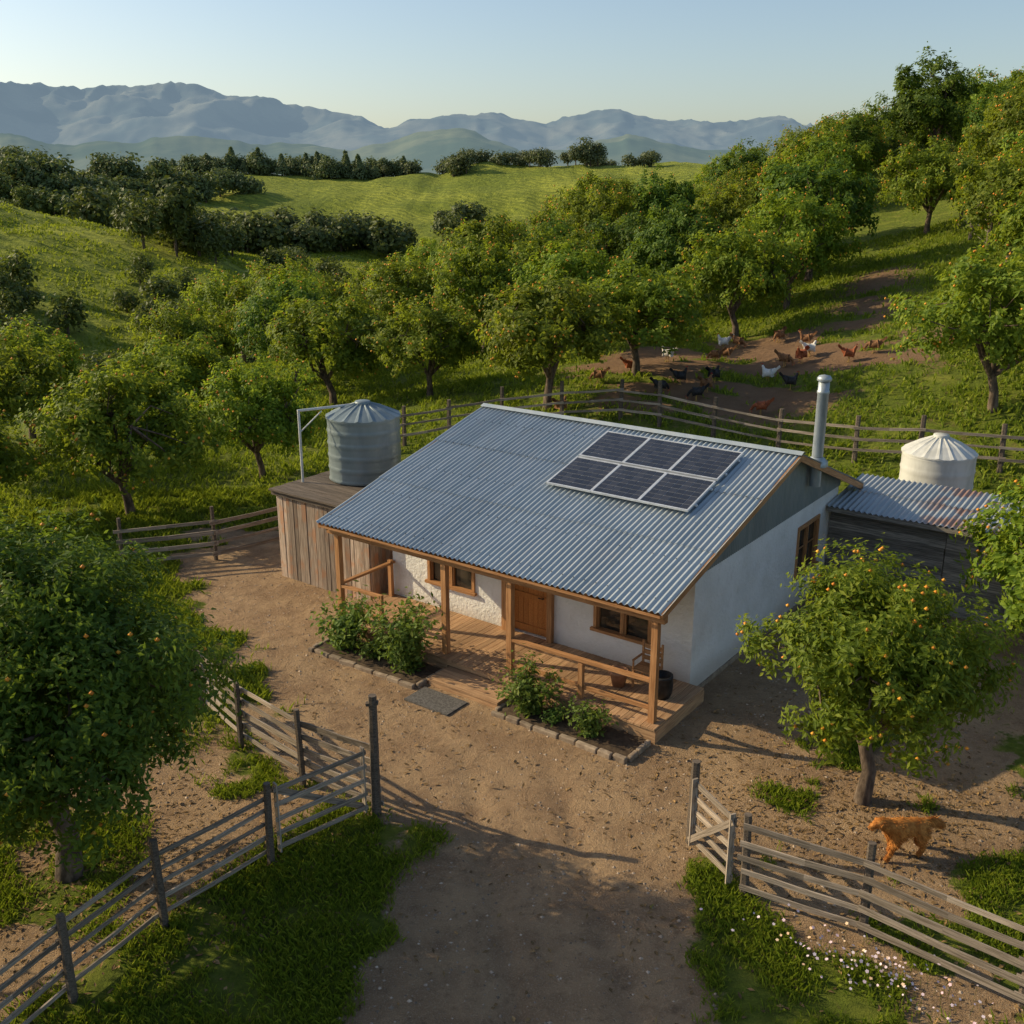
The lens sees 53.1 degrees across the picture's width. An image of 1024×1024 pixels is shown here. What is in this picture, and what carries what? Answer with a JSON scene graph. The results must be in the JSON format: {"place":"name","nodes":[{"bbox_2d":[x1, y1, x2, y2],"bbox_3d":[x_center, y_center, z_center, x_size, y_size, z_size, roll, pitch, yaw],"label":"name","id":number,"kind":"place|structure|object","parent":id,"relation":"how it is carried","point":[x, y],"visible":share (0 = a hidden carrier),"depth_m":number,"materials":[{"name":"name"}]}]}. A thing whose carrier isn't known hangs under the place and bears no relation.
{"place":"outdoors","nodes":[
{"label":"outdoors","id":0,"kind":"place"},
{"bbox_2d":[0,484,305,750],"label":"grass","id":1,"kind":"structure","parent":0,"point":[186,587],"depth_m":31.62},
{"bbox_2d":[0,128,777,176],"bbox_3d":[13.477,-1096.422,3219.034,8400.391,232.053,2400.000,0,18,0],"label":"mountain foothills","id":2,"kind":"structure","parent":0,"point":[428,149],"depth_m":2896.58,"materials":[{"name":"blue"}]},
{"bbox_2d":[0,81,886,150],"bbox_3d":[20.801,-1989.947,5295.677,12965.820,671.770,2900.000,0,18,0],"label":"mountain range","id":3,"kind":"structure","parent":0,"point":[64,115],"depth_m":5021.22,"materials":[{"name":"stone"}]},
{"bbox_2d":[0,143,1023,1023],"bbox_3d":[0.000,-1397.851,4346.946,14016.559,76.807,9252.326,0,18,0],"label":"ground","id":4,"kind":"structure","parent":0,"point":[418,201],"depth_m":18.01,"materials":[{"name":"soil"}]},
{"bbox_2d":[0,402,47,487],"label":"fruit tree","id":5,"kind":"object","parent":4,"relation":"on","point":[14,464],"visible":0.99,"depth_m":30.32,"materials":[{"name":"green plant"}]},
{"bbox_2d":[0,313,69,431],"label":"fruit tree","id":6,"kind":"object","parent":4,"relation":"on","point":[17,381],"visible":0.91,"depth_m":37.66,"materials":[{"name":"green plant"}]},
{"bbox_2d":[0,314,102,438],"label":"fruit tree","id":7,"kind":"object","parent":4,"relation":"on","point":[66,343],"visible":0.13,"depth_m":50.06,"materials":[{"name":"green plant"}]},
{"bbox_2d":[14,350,222,515],"bbox_3d":[-12.343,-2.217,32.150,5.850,5.512,6.117,16,24,41],"label":"fruit tree","id":8,"kind":"object","parent":4,"relation":"on","point":[92,421],"visible":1,"depth_m":31.28,"materials":[{"name":"green plant"}]},
{"bbox_2d":[0,497,262,883],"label":"fruit tree","id":9,"kind":"object","parent":4,"relation":"on","point":[81,653],"visible":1,"depth_m":13.64,"materials":[{"name":"green plant"}]},
{"bbox_2d":[0,145,266,217],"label":"hillside woodland","id":10,"kind":"object","parent":4,"relation":"on","point":[34,181],"visible":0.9,"depth_m":324.22,"materials":[{"name":"green plant"}]},
{"bbox_2d":[0,781,274,1023],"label":"rail fence","id":11,"kind":"object","parent":4,"relation":"on","point":[65,956],"visible":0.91,"depth_m":14.24,"materials":[{"name":"grey wood"}]},
{"bbox_2d":[90,326,244,431],"bbox_3d":[-14.421,-5.582,44.330,6.235,5.168,6.370,14,23,38],"label":"fruit tree","id":12,"kind":"object","parent":4,"relation":"on","point":[192,364],"visible":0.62,"depth_m":43.07,"materials":[{"name":"green plant"}]},
{"bbox_2d":[123,293,253,395],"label":"fruit tree","id":13,"kind":"object","parent":4,"relation":"on","point":[172,325],"visible":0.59,"depth_m":53.34,"materials":[{"name":"green plant"}]},
{"bbox_2d":[113,506,278,561],"bbox_3d":[-7.905,0.469,29.781,6.875,1.926,1.110,-13,22,-36],"label":"rail fence","id":14,"kind":"object","parent":4,"relation":"on","point":[213,532],"visible":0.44,"depth_m":28.74,"materials":[{"name":"grey wood"}]},
{"bbox_2d":[179,261,262,362],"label":"fruit tree","id":15,"kind":"object","parent":4,"relation":"on","point":[216,294],"visible":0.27,"depth_m":68.90,"materials":[{"name":"green plant"}]},
{"bbox_2d":[0,172,491,380],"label":"valley trees","id":16,"kind":"object","parent":4,"relation":"on","point":[174,218],"visible":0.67,"depth_m":183.59,"materials":[{"name":"green plant"}]},
{"bbox_2d":[182,350,324,478],"bbox_3d":[-9.006,-3.377,36.405,4.565,4.820,5.241,-10,20,-28],"label":"fruit tree","id":17,"kind":"object","parent":4,"relation":"on","point":[237,405],"visible":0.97,"depth_m":35.06,"materials":[{"name":"green plant"}]},
{"bbox_2d":[227,270,337,384],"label":"fruit tree","id":18,"kind":"object","parent":4,"relation":"on","point":[255,315],"visible":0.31,"depth_m":51.34,"materials":[{"name":"green plant"}]},
{"bbox_2d":[229,264,337,368],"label":"fruit tree","id":19,"kind":"object","parent":4,"relation":"on","point":[271,288],"visible":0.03,"depth_m":56.29,"materials":[{"name":"green plant"}]},
{"bbox_2d":[192,646,383,805],"bbox_3d":[-4.396,4.040,18.832,5.595,1.826,0.464,15,23,40],"label":"rail fence","id":20,"kind":"object","parent":4,"relation":"on","point":[303,760],"visible":0.64,"depth_m":18.32,"materials":[{"name":"grey wood"}]},
{"bbox_2d":[225,252,352,325],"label":"fruit tree","id":21,"kind":"object","parent":4,"relation":"on","point":[238,290],"visible":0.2,"depth_m":65.30,"materials":[{"name":"green plant"}]},
{"bbox_2d":[240,255,338,339],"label":"fruit tree","id":22,"kind":"object","parent":4,"relation":"on","point":[251,278],"visible":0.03,"depth_m":75.89,"materials":[{"name":"green plant"}]},
{"bbox_2d":[164,146,421,179],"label":"mixed tree row","id":23,"kind":"object","parent":4,"relation":"on","point":[317,165],"visible":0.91,"depth_m":413.50,"materials":[{"name":"green plant"}]},
{"bbox_2d":[271,693,380,852],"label":"wooden gate","id":24,"kind":"structure","parent":4,"relation":"on","point":[371,703],"depth_m":16.74,"materials":[{"name":"grey wood"}]},
{"bbox_2d":[268,471,392,601],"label":"plank tank shed","id":25,"kind":"structure","parent":4,"relation":"on","point":[307,550],"depth_m":26.83,"materials":[{"name":"brown wood"}]},
{"bbox_2d":[325,399,401,485],"bbox_3d":[-4.036,-2.000,27.968,2.020,2.123,2.020,0,18,0],"label":"water tank","id":26,"kind":"object","parent":25,"relation":"on","point":[363,442],"visible":0.98,"depth_m":27.24,"materials":[{"name":"metal"}]},
{"bbox_2d":[297,403,350,481],"bbox_3d":[-4.923,-1.870,27.808,1.716,2.053,0.142,-9,20,-26],"label":"downpipe","id":27,"kind":"object","parent":26,"relation":"attached to","point":[300,431],"visible":0.81,"depth_m":27.41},
{"bbox_2d":[265,289,404,405],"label":"fruit tree","id":28,"kind":"object","parent":4,"relation":"on","point":[323,332],"visible":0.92,"depth_m":46.00,"materials":[{"name":"green plant"}]},
{"bbox_2d":[0,201,680,412],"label":"meadow grass","id":29,"kind":"structure","parent":4,"relation":"on","point":[168,269],"depth_m":168.59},
{"bbox_2d":[334,262,396,322],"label":"fruit tree","id":30,"kind":"object","parent":4,"relation":"on","point":[361,274],"visible":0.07,"depth_m":77.35,"materials":[{"name":"green plant"}]},
{"bbox_2d":[308,638,443,689],"bbox_3d":[-3.074,3.332,22.944,3.260,0.148,1.097,13,22,34],"label":"garden bed","id":31,"kind":"object","parent":4,"relation":"on","point":[381,667],"visible":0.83,"depth_m":22.62,"materials":[{"name":"stone"}]},
{"bbox_2d":[309,580,383,654],"bbox_3d":[-3.830,2.365,23.375,1.677,1.779,2.006,-6,19,-17],"label":"garden shrub","id":32,"kind":"object","parent":31,"relation":"on","point":[346,628],"visible":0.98,"depth_m":23.16,"materials":[{"name":"green plant"}]},
{"bbox_2d":[356,628,394,659],"bbox_3d":[-3.049,2.992,22.936,1.012,0.794,1.019,13,22,35],"label":"garden shrub","id":33,"kind":"object","parent":31,"relation":"on","point":[372,651],"visible":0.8,"depth_m":22.87,"materials":[{"name":"green plant"}]},
{"bbox_2d":[359,586,442,674],"bbox_3d":[-2.397,2.597,22.401,1.852,1.933,1.944,-1,18,-2],"label":"garden shrub","id":34,"kind":"object","parent":31,"relation":"on","point":[407,646],"visible":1,"depth_m":22.11,"materials":[{"name":"green plant"}]},
{"bbox_2d":[342,250,454,322],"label":"fruit tree","id":35,"kind":"object","parent":4,"relation":"on","point":[396,283],"visible":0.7,"depth_m":59.29,"materials":[{"name":"green plant"}]},
{"bbox_2d":[390,236,448,273],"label":"fruit tree","id":36,"kind":"object","parent":4,"relation":"on","point":[429,248],"visible":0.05,"depth_m":81.43,"materials":[{"name":"green plant"}]},
{"bbox_2d":[355,292,496,396],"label":"fruit tree","id":37,"kind":"object","parent":4,"relation":"on","point":[421,331],"visible":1,"depth_m":44.25,"materials":[{"name":"green plant"}]},
{"bbox_2d":[404,687,467,715],"bbox_3d":[-1.576,3.904,21.145,1.160,0.036,0.660,13,22,34],"label":"doormat","id":38,"kind":"object","parent":4,"relation":"on","point":[436,701],"visible":1,"depth_m":21.09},
{"bbox_2d":[435,211,534,302],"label":"fruit tree","id":39,"kind":"object","parent":4,"relation":"on","point":[489,227],"visible":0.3,"depth_m":60.66,"materials":[{"name":"green plant"}]},
{"bbox_2d":[426,233,546,351],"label":"fruit tree","id":40,"kind":"object","parent":4,"relation":"on","point":[461,287],"visible":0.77,"depth_m":52.42,"materials":[{"name":"green plant"}]},
{"bbox_2d":[0,213,1023,551],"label":"grass","id":41,"kind":"structure","parent":4,"relation":"on","point":[942,249],"depth_m":41.26,"materials":[{"name":"plant"}]},
{"bbox_2d":[0,625,1023,1023],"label":"leaf litter","id":42,"kind":"object","parent":4,"relation":"on","point":[216,961],"visible":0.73,"depth_m":16.56,"materials":[{"name":"plant"}]},
{"bbox_2d":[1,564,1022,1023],"bbox_3d":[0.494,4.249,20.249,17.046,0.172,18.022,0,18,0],"label":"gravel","id":43,"kind":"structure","parent":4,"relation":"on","point":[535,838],"depth_m":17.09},
{"bbox_2d":[380,137,662,225],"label":"distant tree line","id":44,"kind":"object","parent":4,"relation":"on","point":[589,153],"visible":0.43,"depth_m":412.76,"materials":[{"name":"green plant"}]},
{"bbox_2d":[504,195,567,233],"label":"fruit tree","id":45,"kind":"object","parent":4,"relation":"on","point":[539,218],"visible":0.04,"depth_m":92.03,"materials":[{"name":"green plant"}]},
{"bbox_2d":[485,221,602,282],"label":"fruit tree","id":46,"kind":"object","parent":4,"relation":"on","point":[540,244],"visible":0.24,"depth_m":56.99,"materials":[{"name":"green plant"}]},
{"bbox_2d":[520,209,584,244],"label":"fruit tree","id":47,"kind":"object","parent":4,"relation":"on","point":[565,228],"visible":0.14,"depth_m":68.37,"materials":[{"name":"green plant"}]},
{"bbox_2d":[471,271,639,410],"bbox_3d":[1.767,-6.274,39.339,6.454,5.633,6.921,-2,18,-7],"label":"fruit tree","id":48,"kind":"object","parent":4,"relation":"on","point":[558,323],"visible":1,"depth_m":38.11,"materials":[{"name":"green plant"}]},
{"bbox_2d":[509,239,622,349],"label":"fruit tree","id":49,"kind":"object","parent":4,"relation":"on","point":[583,265],"visible":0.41,"depth_m":48.03,"materials":[{"name":"green plant"}]},
{"bbox_2d":[491,699,650,764],"bbox_3d":[1.105,4.242,20.092,3.180,0.148,0.959,13,22,34],"label":"garden bed","id":50,"kind":"object","parent":4,"relation":"on","point":[617,745],"visible":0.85,"depth_m":19.73,"materials":[{"name":"soil"}]},
{"bbox_2d":[485,643,565,718],"bbox_3d":[0.335,3.417,20.449,1.720,1.524,1.437,-16,23,-40],"label":"garden shrub","id":51,"kind":"object","parent":50,"relation":"on","point":[528,696],"visible":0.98,"depth_m":20.42,"materials":[{"name":"green plant"}]},
{"bbox_2d":[539,695,571,726],"bbox_3d":[0.844,3.974,20.215,0.675,0.530,0.680,2,18,8],"label":"garden shrub","id":52,"kind":"object","parent":50,"relation":"on","point":[554,715],"visible":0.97,"depth_m":20.19,"materials":[{"name":"green plant"}]},
{"bbox_2d":[560,692,618,739],"bbox_3d":[1.465,3.963,19.772,1.125,0.883,1.132,0,18,0],"label":"garden shrub","id":53,"kind":"object","parent":50,"relation":"on","point":[588,722],"visible":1,"depth_m":19.62,"materials":[{"name":"green plant"}]},
{"bbox_2d":[316,403,863,743],"bbox_3d":[2.220,0.333,25.451,9.140,4.690,11.896,13,22,34],"label":"farmhouse","id":54,"kind":"object","parent":4,"relation":"on","point":[487,535],"visible":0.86,"depth_m":22.55,"materials":[{"name":"white paint"}]},
{"bbox_2d":[425,554,476,596],"bbox_3d":[-1.456,1.258,24.542,1.560,1.220,0.190,13,22,34],"label":"window","id":55,"kind":"structure","parent":54,"relation":"in","point":[462,581],"depth_m":24.60,"materials":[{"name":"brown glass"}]},
{"bbox_2d":[515,584,546,636],"bbox_3d":[0.433,1.829,23.346,0.952,2.000,0.065,13,22,34],"label":"front door","id":56,"kind":"structure","parent":54,"relation":"in","point":[530,611],"depth_m":23.47,"materials":[{"name":"brown wood"}]},
{"bbox_2d":[609,665,628,687],"bbox_3d":[2.204,3.414,21.155,0.420,0.360,0.420,0,18,0],"label":"clay pot","id":57,"kind":"object","parent":54,"relation":"on","point":[618,680],"visible":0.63,"depth_m":21.04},
{"bbox_2d":[590,599,651,644],"bbox_3d":[2.376,2.116,21.853,1.540,1.220,0.190,13,22,34],"label":"window","id":58,"kind":"structure","parent":54,"relation":"in","point":[622,626],"depth_m":21.97,"materials":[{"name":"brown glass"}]},
{"bbox_2d":[546,431,742,511],"bbox_3d":[3.028,-0.995,23.373,3.670,0.756,2.672,13,22,34],"label":"solar panel array","id":59,"kind":"object","parent":54,"relation":"on","point":[652,485],"visible":1,"depth_m":23.25,"materials":[{"name":"glass"}]},
{"bbox_2d":[631,639,663,687],"bbox_3d":[2.782,3.165,21.014,0.500,0.920,0.450,13,22,34],"label":"wooden chair","id":60,"kind":"object","parent":54,"relation":"on","point":[642,667],"visible":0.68,"depth_m":21.07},
{"bbox_2d":[658,670,672,699],"bbox_3d":[3.029,3.503,20.677,0.450,0.480,0.450,0,18,0],"label":"black barrel","id":61,"kind":"object","parent":54,"relation":"on","point":[665,685],"visible":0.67,"depth_m":20.51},
{"bbox_2d":[794,514,820,580],"bbox_3d":[7.382,0.855,25.689,0.190,1.350,1.510,13,22,34],"label":"side window","id":62,"kind":"structure","parent":54,"relation":"in","point":[807,536],"depth_m":25.75,"materials":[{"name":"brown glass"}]},
{"bbox_2d":[806,375,831,486],"bbox_3d":[7.289,-1.916,24.257,0.520,2.700,0.520,0,18,0],"label":"chimney flue","id":63,"kind":"object","parent":54,"relation":"on","point":[823,392],"visible":0.94,"depth_m":24.14,"materials":[{"name":"metal"}]},
{"bbox_2d":[548,169,644,222],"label":"fruit tree","id":64,"kind":"object","parent":4,"relation":"on","point":[582,185],"visible":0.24,"depth_m":80.56,"materials":[{"name":"green plant"}]},
{"bbox_2d":[555,182,661,263],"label":"fruit tree","id":65,"kind":"object","parent":4,"relation":"on","point":[618,206],"visible":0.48,"depth_m":72.50,"materials":[{"name":"green plant"}]},
{"bbox_2d":[542,256,709,375],"bbox_3d":[4.910,-8.040,42.526,7.168,5.228,6.584,9,20,26],"label":"fruit tree","id":66,"kind":"object","parent":4,"relation":"on","point":[665,309],"visible":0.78,"depth_m":40.49,"materials":[{"name":"green plant"}]},
{"bbox_2d":[584,199,668,297],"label":"fruit tree","id":67,"kind":"object","parent":4,"relation":"on","point":[619,236],"visible":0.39,"depth_m":60.07,"materials":[{"name":"green plant"}]},
{"bbox_2d":[627,163,703,225],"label":"fruit tree","id":68,"kind":"object","parent":4,"relation":"on","point":[663,191],"visible":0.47,"depth_m":79.06,"materials":[{"name":"green plant"}]},
{"bbox_2d":[620,192,728,289],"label":"fruit tree","id":69,"kind":"object","parent":4,"relation":"on","point":[656,251],"visible":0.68,"depth_m":54.00,"materials":[{"name":"green plant"}]},
{"bbox_2d":[685,759,736,883],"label":"wooden gate","id":70,"kind":"structure","parent":4,"relation":"on","point":[693,837],"depth_m":15.90,"materials":[{"name":"grey wood"}]},
{"bbox_2d":[400,379,1023,472],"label":"rail fence","id":71,"kind":"object","parent":4,"relation":"on","point":[1002,447],"visible":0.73,"depth_m":36.80,"materials":[{"name":"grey wood"}]},
{"bbox_2d":[690,138,769,186],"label":"fruit tree","id":72,"kind":"object","parent":4,"relation":"on","point":[705,168],"visible":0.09,"depth_m":107.33,"materials":[{"name":"green plant"}]},
{"bbox_2d":[692,173,768,279],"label":"fruit tree","id":73,"kind":"object","parent":4,"relation":"on","point":[727,206],"visible":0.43,"depth_m":60.13,"materials":[{"name":"green plant"}]},
{"bbox_2d":[701,161,762,195],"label":"fruit tree","id":74,"kind":"object","parent":4,"relation":"on","point":[743,172],"visible":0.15,"depth_m":78.47,"materials":[{"name":"green plant"}]},
{"bbox_2d":[665,221,813,338],"bbox_3d":[10.961,-11.038,49.354,6.068,5.826,6.507,16,24,41],"label":"fruit tree","id":75,"kind":"object","parent":4,"relation":"on","point":[726,260],"visible":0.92,"depth_m":47.61,"materials":[{"name":"green plant"}]},
{"bbox_2d":[712,136,779,182],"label":"fruit tree","id":76,"kind":"object","parent":4,"relation":"on","point":[725,164],"visible":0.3,"depth_m":89.10,"materials":[{"name":"green plant"}]},
{"bbox_2d":[739,156,838,224],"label":"fruit tree","id":77,"kind":"object","parent":4,"relation":"on","point":[785,167],"visible":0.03,"depth_m":66.01,"materials":[{"name":"green plant"}]},
{"bbox_2d":[763,124,817,155],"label":"fruit tree","id":78,"kind":"object","parent":4,"relation":"on","point":[780,141],"visible":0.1,"depth_m":95.94,"materials":[{"name":"green plant"}]},
{"bbox_2d":[732,183,867,309],"bbox_3d":[13.873,-13.452,52.663,7.193,6.607,6.265,-14,23,-37],"label":"fruit tree","id":79,"kind":"object","parent":4,"relation":"on","point":[819,246],"visible":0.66,"depth_m":51.50,"materials":[{"name":"green plant"}]},
{"bbox_2d":[745,134,881,281],"bbox_3d":[16.982,-16.920,57.921,7.605,8.436,7.359,5,18,16],"label":"fruit tree","id":80,"kind":"object","parent":4,"relation":"on","point":[841,181],"visible":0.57,"depth_m":56.97,"materials":[{"name":"green plant"}]},
{"bbox_2d":[779,122,877,190],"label":"fruit tree","id":81,"kind":"object","parent":4,"relation":"on","point":[812,150],"visible":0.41,"depth_m":79.05,"materials":[{"name":"green plant"}]},
{"bbox_2d":[775,111,891,166],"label":"fruit tree","id":82,"kind":"object","parent":4,"relation":"on","point":[825,121],"visible":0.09,"depth_m":89.67,"materials":[{"name":"green plant"}]},
{"bbox_2d":[700,903,992,1023],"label":"wildflowers","id":83,"kind":"object","parent":4,"relation":"on","point":[876,967],"visible":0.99,"depth_m":13.68,"materials":[{"name":"white plant"}]},
{"bbox_2d":[827,108,892,192],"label":"ridge tree","id":84,"kind":"object","parent":4,"relation":"on","point":[860,135],"visible":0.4,"depth_m":85.45,"materials":[{"name":"green plant"}]},
{"bbox_2d":[849,99,894,137],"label":"fruit tree","id":85,"kind":"object","parent":4,"relation":"on","point":[875,118],"visible":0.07,"depth_m":110.78,"materials":[{"name":"green plant"}]},
{"bbox_2d":[734,532,1023,805],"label":"fruit tree","id":86,"kind":"object","parent":4,"relation":"on","point":[860,639],"visible":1,"depth_m":16.02,"materials":[{"name":"green plant"}]},
{"bbox_2d":[737,812,1023,1008],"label":"rail fence","id":87,"kind":"object","parent":4,"relation":"on","point":[864,893],"visible":0.91,"depth_m":14.18,"materials":[{"name":"grey wood"}]},
{"bbox_2d":[880,126,929,168],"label":"fruit tree","id":88,"kind":"object","parent":4,"relation":"on","point":[895,141],"visible":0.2,"depth_m":89.62,"materials":[{"name":"green plant"}]},
{"bbox_2d":[866,815,945,862],"bbox_3d":[6.240,5.115,16.229,1.469,0.785,0.472,-4,18,-13],"label":"golden dog","id":89,"kind":"object","parent":4,"relation":"on","point":[898,832],"visible":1,"depth_m":16.09},
{"bbox_2d":[824,473,1023,630],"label":"timber outbuilding","id":90,"kind":"structure","parent":4,"relation":"on","point":[918,521],"depth_m":25.75,"materials":[{"name":"grey wood"}]},
{"bbox_2d":[866,41,983,156],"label":"ridge tree","id":91,"kind":"object","parent":4,"relation":"on","point":[920,106],"visible":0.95,"depth_m":80.88,"materials":[{"name":"green plant"}]},
{"bbox_2d":[876,135,992,234],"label":"fruit tree","id":92,"kind":"object","parent":4,"relation":"on","point":[936,171],"visible":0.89,"depth_m":61.77,"materials":[{"name":"green plant"}]},
{"bbox_2d":[898,432,977,490],"bbox_3d":[12.900,-1.155,31.122,2.160,2.510,2.160,0,18,0],"label":"water tank","id":93,"kind":"object","parent":4,"relation":"on","point":[940,459],"visible":0.62,"depth_m":30.26,"materials":[{"name":"white plastic"}]},
{"bbox_2d":[883,237,1023,412],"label":"fruit tree","id":94,"kind":"object","parent":4,"relation":"on","point":[973,310],"visible":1,"depth_m":33.88,"materials":[{"name":"green plant"}]},
{"bbox_2d":[953,87,1015,164],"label":"fruit tree","id":95,"kind":"object","parent":4,"relation":"on","point":[973,116],"visible":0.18,"depth_m":77.85,"materials":[{"name":"green plant"}]},
{"bbox_2d":[948,140,1023,261],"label":"fruit tree","id":96,"kind":"object","parent":4,"relation":"on","point":[983,192],"visible":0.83,"depth_m":49.16,"materials":[{"name":"green plant"}]},
{"bbox_2d":[949,477,1023,632],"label":"fruit tree","id":97,"kind":"object","parent":4,"relation":"on","point":[1005,554],"visible":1,"depth_m":22.17,"materials":[{"name":"green plant"}]},
{"bbox_2d":[952,65,1023,114],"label":"fruit tree","id":98,"kind":"object","parent":4,"relation":"on","point":[988,88],"visible":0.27,"depth_m":95.22,"materials":[{"name":"green plant"}]},
{"bbox_2d":[957,77,1023,162],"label":"fruit tree","id":99,"kind":"object","parent":4,"relation":"on","point":[1002,118],"visible":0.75,"depth_m":67.04,"materials":[{"name":"green plant"}]},
{"bbox_2d":[985,175,1023,264],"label":"fruit tree","id":100,"kind":"object","parent":4,"relation":"on","point":[1011,231],"visible":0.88,"depth_m":42.11,"materials":[{"name":"green plant"}]},
{"bbox_2d":[995,128,1023,166],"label":"fruit tree","id":101,"kind":"object","parent":4,"relation":"on","point":[1018,133],"visible":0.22,"depth_m":53.04,"materials":[{"name":"green plant"}]},
{"bbox_2d":[995,66,1023,90],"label":"fruit tree","id":102,"kind":"object","parent":4,"relation":"on","point":[1016,73],"visible":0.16,"depth_m":101.06,"materials":[{"name":"green plant"}]},
{"bbox_2d":[0,731,1023,1023],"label":"grass","id":103,"kind":"structure","parent":0,"point":[692,877],"depth_m":14.82,"materials":[{"name":"plant"}]},
{"bbox_2d":[0,0,1023,130],"label":"sky","id":104,"kind":"structure","parent":0,"point":[387,63],"materials":[{"name":"blue"}]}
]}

